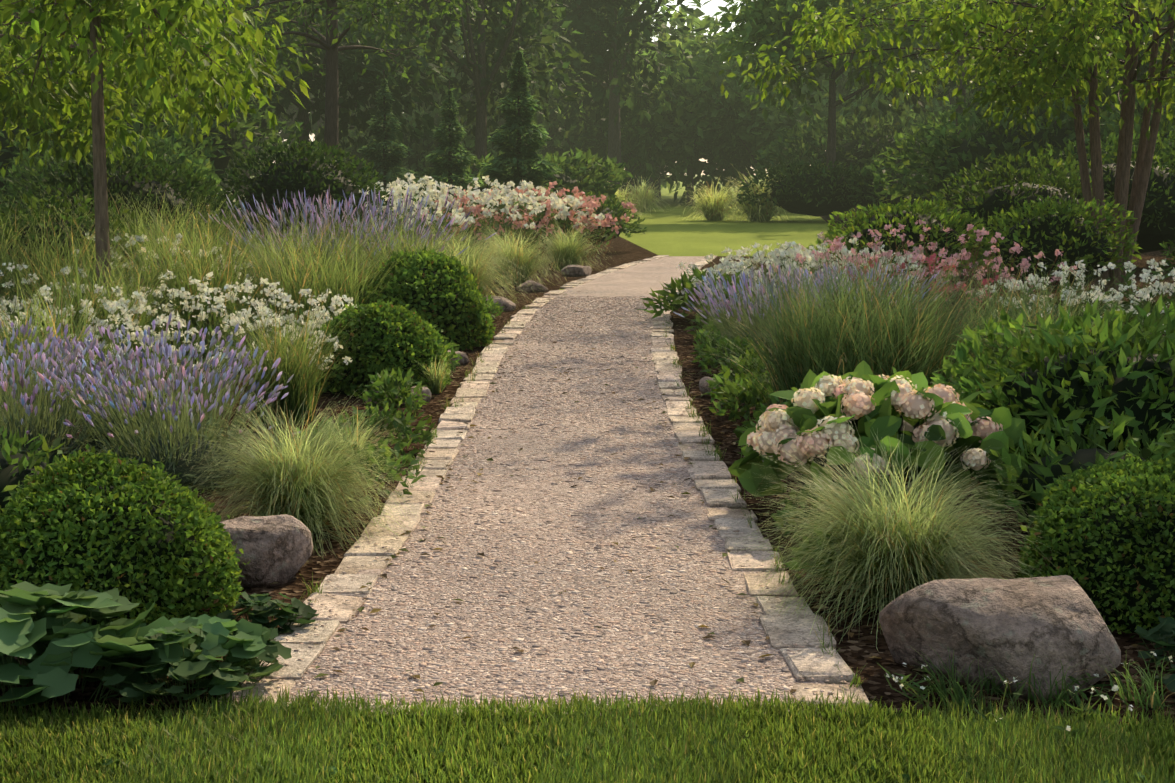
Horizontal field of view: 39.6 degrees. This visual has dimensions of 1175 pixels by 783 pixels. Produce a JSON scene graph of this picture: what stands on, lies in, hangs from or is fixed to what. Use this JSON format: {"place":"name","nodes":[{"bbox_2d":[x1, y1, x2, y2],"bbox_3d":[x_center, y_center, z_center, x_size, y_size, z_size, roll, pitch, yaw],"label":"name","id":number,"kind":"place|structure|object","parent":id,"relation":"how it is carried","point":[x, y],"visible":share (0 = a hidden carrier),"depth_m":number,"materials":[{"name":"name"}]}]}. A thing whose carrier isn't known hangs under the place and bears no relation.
{"place":"outdoors","nodes":[
{"label":"outdoors","id":0,"kind":"place"},
{"bbox_2d":[219,256,858,706],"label":"path gravel","id":1,"kind":"structure","parent":0,"point":[642,279],"depth_m":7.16,"materials":[{"name":"beige gravel"}]},
{"bbox_2d":[0,0,1174,234],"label":"tree","id":2,"kind":"object","parent":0,"point":[672,80],"depth_m":55.64,"materials":[{"name":"green plant"}]},
{"bbox_2d":[0,704,1174,782],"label":"lawn","id":3,"kind":"structure","parent":0,"point":[677,749],"depth_m":4.47,"materials":[{"name":"green plant"}]},
{"bbox_2d":[217,684,862,706],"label":"lawn blades","id":4,"kind":"object","parent":3,"relation":"attached to","point":[585,697],"depth_m":4.90,"materials":[{"name":"green plant"}]},
{"bbox_2d":[0,691,1174,725],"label":"lawn blades","id":5,"kind":"object","parent":3,"relation":"attached to","point":[98,709],"visible":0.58,"depth_m":4.78,"materials":[{"name":"green plant"}]},
{"bbox_2d":[0,207,1174,726],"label":"bed soil","id":6,"kind":"structure","parent":0,"point":[856,651],"depth_m":7.24,"materials":[{"name":"brown soil"}]},
{"bbox_2d":[0,443,250,625],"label":"boxwood","id":7,"kind":"object","parent":6,"relation":"on","point":[128,536],"visible":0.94,"depth_m":5.62,"materials":[{"name":"green plant"}]},
{"bbox_2d":[0,181,498,423],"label":"tall grass","id":8,"kind":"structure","parent":6,"relation":"on","point":[292,278],"depth_m":14.32,"materials":[{"name":"green plant"}]},
{"bbox_2d":[306,299,452,396],"bbox_3d":[-1.580,-0.360,12.113,1.161,0.673,1.240,0,8,1],"label":"boxwood","id":9,"kind":"object","parent":6,"relation":"on","point":[392,335],"visible":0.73,"depth_m":11.76,"materials":[{"name":"green plant"}]},
{"bbox_2d":[356,246,495,350],"bbox_3d":[-1.511,-0.875,15.044,1.370,0.922,1.542,0,8,1],"label":"boxwood","id":10,"kind":"object","parent":6,"relation":"on","point":[437,297],"visible":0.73,"depth_m":14.62,"materials":[{"name":"green plant"}]},
{"bbox_2d":[0,202,932,490],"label":"lavender plants","id":11,"kind":"object","parent":6,"relation":"on","point":[154,438],"visible":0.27,"depth_m":8.48,"materials":[{"name":"green plant"}]},
{"bbox_2d":[0,186,944,437],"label":"lavender flowers","id":12,"kind":"object","parent":11,"relation":"attached to","point":[158,347],"visible":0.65,"depth_m":9.18,"materials":[{"name":"purple plant"}]},
{"bbox_2d":[136,299,945,703],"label":"weed sprigs","id":13,"kind":"object","parent":6,"relation":"on","point":[706,443],"visible":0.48,"depth_m":8.28,"materials":[{"name":"green plant"}]},
{"bbox_2d":[219,255,871,721],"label":"path edging stones","id":14,"kind":"object","parent":6,"relation":"on","point":[793,629],"visible":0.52,"depth_m":6.97,"materials":[{"name":"beige stone"}]},
{"bbox_2d":[342,163,805,309],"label":"fountain grass","id":15,"kind":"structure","parent":6,"relation":"on","point":[509,262],"depth_m":26.39,"materials":[{"name":"green plant"}]},
{"bbox_2d":[0,121,1174,299],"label":"shrubs","id":16,"kind":"object","parent":6,"relation":"on","point":[1030,217],"visible":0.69,"depth_m":23.80,"materials":[{"name":"green plant"}]},
{"bbox_2d":[0,265,1174,709],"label":"groundcover plants","id":17,"kind":"object","parent":6,"relation":"on","point":[48,639],"visible":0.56,"depth_m":5.72,"materials":[{"name":"green plant"}]},
{"bbox_2d":[0,3,1174,236],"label":"shrubs","id":18,"kind":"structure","parent":6,"relation":"on","point":[946,149],"depth_m":40.76,"materials":[{"name":"green plant"}]},
{"bbox_2d":[0,0,1174,309],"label":"tree branches","id":19,"kind":"object","parent":6,"relation":"on","point":[1144,158],"visible":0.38,"depth_m":21.52,"materials":[{"name":"brown plant"}]},
{"bbox_2d":[0,0,1174,177],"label":"tree foliage","id":20,"kind":"object","parent":19,"relation":"attached to","point":[117,26],"visible":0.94,"depth_m":19.49,"materials":[{"name":"green plant"}]},
{"bbox_2d":[0,183,1174,735],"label":"flower foliage","id":21,"kind":"object","parent":6,"relation":"on","point":[1168,299],"visible":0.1,"depth_m":13.88,"materials":[{"name":"green plant"}]},
{"bbox_2d":[0,173,1174,730],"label":"white flowers","id":22,"kind":"object","parent":21,"relation":"attached to","point":[576,201],"visible":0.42,"depth_m":15.68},
{"bbox_2d":[155,385,1061,649],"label":"fountain grass","id":23,"kind":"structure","parent":6,"relation":"on","point":[907,549],"depth_m":6.14,"materials":[{"name":"green plant"}]},
{"bbox_2d":[74,292,1167,703],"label":"leaf litter","id":24,"kind":"object","parent":6,"relation":"on","point":[654,682],"visible":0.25,"depth_m":6.81,"materials":[{"name":"brown plant"}]},
{"bbox_2d":[205,265,1120,702],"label":"boulders","id":25,"kind":"object","parent":6,"relation":"on","point":[1007,627],"visible":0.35,"depth_m":5.08,"materials":[{"name":"stone"}]},
{"bbox_2d":[199,234,1174,711],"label":"grass mounds","id":26,"kind":"object","parent":6,"relation":"on","point":[841,332],"depth_m":9.86,"materials":[{"name":"green plant"}]},
{"bbox_2d":[728,360,1024,515],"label":"hydrangea leaves","id":27,"kind":"object","parent":6,"relation":"on","point":[885,420],"visible":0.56,"depth_m":7.36,"materials":[{"name":"green plant"}]},
{"bbox_2d":[747,374,1002,479],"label":"hydrangea blooms","id":28,"kind":"object","parent":27,"relation":"attached to","point":[857,402],"visible":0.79,"depth_m":7.34,"materials":[{"name":"plant"}]},
{"bbox_2d":[928,294,1174,465],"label":"leafy shrub","id":29,"kind":"object","parent":6,"relation":"on","point":[1085,380],"visible":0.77,"depth_m":7.86,"materials":[{"name":"green plant"}]},
{"bbox_2d":[1013,453,1174,637],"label":"boxwood","id":30,"kind":"object","parent":6,"relation":"on","point":[1114,559],"visible":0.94,"depth_m":5.76,"materials":[{"name":"green plant"}]},
{"bbox_2d":[7,175,1169,782],"bbox_3d":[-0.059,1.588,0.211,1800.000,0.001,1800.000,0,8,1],"label":"lawn","id":31,"kind":"structure","parent":0,"point":[671,231],"depth_m":44.31,"materials":[{"name":"green plant"}]},
{"bbox_2d":[183,693,888,726],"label":"lawn grass blades","id":32,"kind":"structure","parent":31,"relation":"on","point":[615,707],"depth_m":4.80,"materials":[{"name":"green plant"}]},
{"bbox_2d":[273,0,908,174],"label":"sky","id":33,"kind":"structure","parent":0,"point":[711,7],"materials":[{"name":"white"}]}
]}

